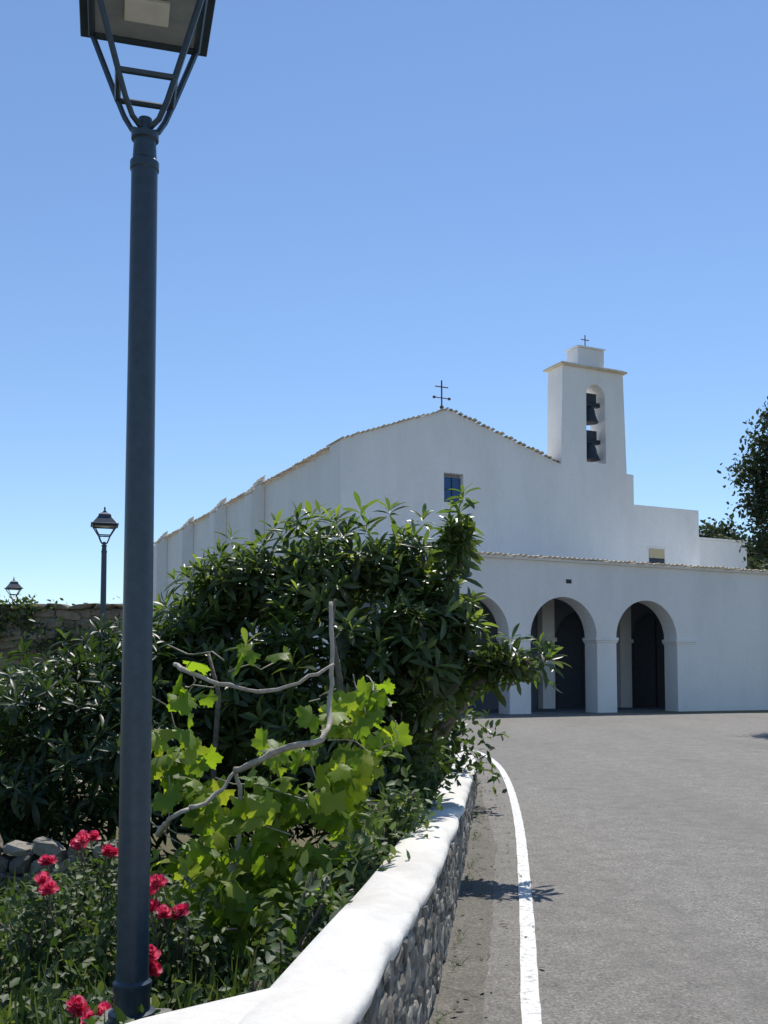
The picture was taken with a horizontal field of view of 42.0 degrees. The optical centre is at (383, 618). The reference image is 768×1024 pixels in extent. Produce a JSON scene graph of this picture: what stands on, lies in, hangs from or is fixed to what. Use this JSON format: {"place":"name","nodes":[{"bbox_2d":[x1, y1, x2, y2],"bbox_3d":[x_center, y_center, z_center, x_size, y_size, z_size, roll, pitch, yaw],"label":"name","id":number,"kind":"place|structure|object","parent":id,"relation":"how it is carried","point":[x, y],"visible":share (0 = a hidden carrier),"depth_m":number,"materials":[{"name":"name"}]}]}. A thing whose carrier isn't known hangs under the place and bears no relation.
{"place":"outdoors","nodes":[
{"label":"outdoors","id":0,"kind":"place"},
{"bbox_2d":[90,507,118,663],"bbox_3d":[-5.350,-0.652,19.075,0.510,3.030,0.510,1,-4,-17],"label":"street lamp","id":1,"kind":"object","parent":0,"point":[104,519],"visible":0.74,"depth_m":19.03,"materials":[{"name":"metal"}]},
{"bbox_2d":[0,707,767,1022],"bbox_3d":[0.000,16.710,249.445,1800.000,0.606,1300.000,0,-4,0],"label":"ground","id":2,"kind":"structure","parent":0,"point":[169,846],"depth_m":9.10,"materials":[{"name":"brown soil"}]},
{"bbox_2d":[4,578,22,603],"bbox_3d":[-11.150,-0.220,30.070,0.484,2.111,0.484,2,-4,-29],"label":"street lamp","id":3,"kind":"object","parent":2,"relation":"on","point":[13,584],"visible":0.48,"depth_m":30.01,"materials":[{"name":"metal"}]},
{"bbox_2d":[0,861,117,984],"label":"rose bush","id":4,"kind":"object","parent":2,"relation":"on","point":[49,889],"visible":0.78,"depth_m":5.05,"materials":[{"name":"green plant"}]},
{"bbox_2d":[0,835,117,898],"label":"dry stone wall","id":5,"kind":"structure","parent":2,"relation":"on","point":[24,852],"depth_m":6.89,"materials":[{"name":"grey stone"}]},
{"bbox_2d":[0,596,121,605],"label":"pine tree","id":6,"kind":"object","parent":2,"relation":"on","point":[57,602],"depth_m":47.20,"materials":[{"name":"green plant"}]},
{"bbox_2d":[0,609,122,689],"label":"stone wall","id":7,"kind":"structure","parent":2,"relation":"on","point":[52,619],"depth_m":19.63,"materials":[{"name":"stone"}]},
{"bbox_2d":[0,593,89,671],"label":"creeper","id":8,"kind":"object","parent":7,"relation":"attached to","point":[58,637],"visible":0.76,"depth_m":19.35,"materials":[{"name":"green plant"}]},
{"bbox_2d":[0,609,122,747],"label":"stones","id":9,"kind":"object","parent":7,"relation":"attached to","point":[70,617],"visible":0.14,"depth_m":19.57,"materials":[{"name":"stone"}]},
{"bbox_2d":[0,603,155,610],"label":"coping","id":10,"kind":"object","parent":7,"relation":"on","point":[83,606],"visible":0.5,"depth_m":19.52,"materials":[{"name":"beige stone"}]},
{"bbox_2d":[12,982,111,1023],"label":"rose bush","id":11,"kind":"object","parent":2,"relation":"on","point":[77,1004],"visible":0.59,"depth_m":4.07,"materials":[{"name":"green plant"}]},
{"bbox_2d":[38,829,117,928],"bbox_3d":[-1.774,1.614,6.088,0.658,0.729,0.649,0,-4,0],"label":"rose bush","id":12,"kind":"object","parent":2,"relation":"on","point":[80,840],"visible":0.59,"depth_m":6.01,"materials":[{"name":"green plant"}]},
{"bbox_2d":[95,1008,171,1023],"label":"lamp footing","id":13,"kind":"object","parent":2,"relation":"on","point":[164,1010],"visible":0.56,"depth_m":3.88,"materials":[{"name":"grey concrete"}]},
{"bbox_2d":[79,0,215,1023],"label":"street lamp","id":14,"kind":"object","parent":13,"relation":"on","point":[182,28],"visible":0.96,"depth_m":3.90,"materials":[{"name":"metal"}]},
{"bbox_2d":[0,613,331,868],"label":"evergreen shrub","id":15,"kind":"object","parent":2,"relation":"on","point":[48,724],"visible":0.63,"depth_m":7.84,"materials":[{"name":"green plant"}]},
{"bbox_2d":[0,849,361,1023],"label":"grass","id":16,"kind":"structure","parent":2,"relation":"on","point":[49,1000],"depth_m":4.73,"materials":[{"name":"green plant"}]},
{"bbox_2d":[0,829,378,1023],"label":"garden plants","id":17,"kind":"object","parent":2,"relation":"on","point":[120,1015],"visible":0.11,"depth_m":4.74,"materials":[{"name":"green plant"}]},
{"bbox_2d":[149,874,231,1001],"bbox_3d":[-1.014,1.564,4.791,0.544,0.716,0.672,0,-4,0],"label":"rose bush","id":18,"kind":"object","parent":2,"relation":"on","point":[188,938],"visible":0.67,"depth_m":4.78,"materials":[{"name":"green plant"}]},
{"bbox_2d":[126,987,278,1023],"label":"wall corner","id":19,"kind":"object","parent":2,"relation":"on","point":[234,1009],"depth_m":2.71,"materials":[{"name":"white paint"}]},
{"bbox_2d":[0,643,509,802],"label":"hedge","id":20,"kind":"object","parent":2,"relation":"on","point":[455,748],"visible":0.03,"depth_m":11.22,"materials":[{"name":"green plant"}]},
{"bbox_2d":[150,601,412,963],"bbox_3d":[-0.704,0.916,5.619,1.443,2.041,1.540,-1,-4,18],"label":"grapevine","id":21,"kind":"object","parent":2,"relation":"on","point":[248,880],"visible":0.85,"depth_m":5.47,"materials":[{"name":"green plant"}]},
{"bbox_2d":[112,483,570,869],"bbox_3d":[-0.543,0.471,8.367,3.623,3.172,2.495,-3,-5,41],"label":"loquat tree","id":22,"kind":"object","parent":2,"relation":"on","point":[423,632],"visible":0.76,"depth_m":8.19,"materials":[{"name":"green plant"}]},
{"bbox_2d":[242,745,460,993],"bbox_3d":[0.002,1.367,5.629,0.586,1.068,4.743,-1,-4,10],"label":"shrub","id":23,"kind":"object","parent":2,"relation":"on","point":[320,913],"visible":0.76,"depth_m":5.00,"materials":[{"name":"green plant"}]},
{"bbox_2d":[238,746,476,1023],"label":"garden wall","id":24,"kind":"structure","parent":2,"relation":"on","point":[337,970],"depth_m":3.81,"materials":[{"name":"paint"}]},
{"bbox_2d":[359,761,452,1023],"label":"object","id":25,"kind":"object","parent":2,"relation":"on","point":[394,978],"depth_m":3.81,"materials":[{"name":"grey stone"}]},
{"bbox_2d":[153,335,767,714],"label":"church","id":26,"kind":"structure","parent":2,"relation":"on","point":[608,584],"depth_m":38.59,"materials":[{"name":"white paint"}]},
{"bbox_2d":[444,477,459,501],"bbox_3d":[2.558,-4.914,38.001,0.760,0.950,0.030,2,-4,-25],"label":"facade window","id":27,"kind":"structure","parent":26,"relation":"in","point":[447,480],"depth_m":37.99,"materials":[{"name":"blue glass"}]},
{"bbox_2d":[557,612,664,708],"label":"porch doors","id":28,"kind":"structure","parent":26,"relation":"in","point":[648,647],"depth_m":40.88,"materials":[{"name":"paint"}]},
{"bbox_2d":[649,558,664,563],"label":"annex window","id":29,"kind":"structure","parent":26,"relation":"in","point":[651,560],"depth_m":41.90,"materials":[{"name":"glass"}]},
{"bbox_2d":[716,396,767,568],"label":"olive tree","id":30,"kind":"object","parent":2,"relation":"on","point":[757,470],"visible":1,"depth_m":26.14,"materials":[{"name":"green plant"}]},
{"bbox_2d":[0,0,767,605],"label":"sky","id":31,"kind":"structure","parent":0,"point":[364,206],"materials":[{"name":"blue"}]},
{"bbox_2d":[429,786,497,1023],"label":"road shoulder","id":32,"kind":"object","parent":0,"point":[469,976],"visible":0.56,"depth_m":5.87},
{"bbox_2d":[435,778,485,1023],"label":"weeds","id":33,"kind":"object","parent":32,"relation":"on","point":[437,1021],"visible":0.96,"depth_m":5.96,"materials":[{"name":"green plant"}]},
{"bbox_2d":[451,774,544,1013],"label":"fallen leaves","id":34,"kind":"object","parent":32,"relation":"on","point":[481,958],"visible":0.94,"depth_m":6.19,"materials":[{"name":"brown plant"}]},
{"bbox_2d":[431,713,767,1023],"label":"road","id":35,"kind":"structure","parent":0,"point":[646,835],"depth_m":8.03,"materials":[{"name":"grey asphalt"}]},
{"bbox_2d":[461,747,541,1023],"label":"road marking","id":36,"kind":"object","parent":35,"relation":"on","point":[530,1002],"visible":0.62,"depth_m":6.10,"materials":[{"name":"paint"}]},
{"bbox_2d":[699,513,767,569],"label":"trees","id":37,"kind":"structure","parent":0,"point":[720,531],"depth_m":108.49,"materials":[{"name":"green plant"}]}
]}

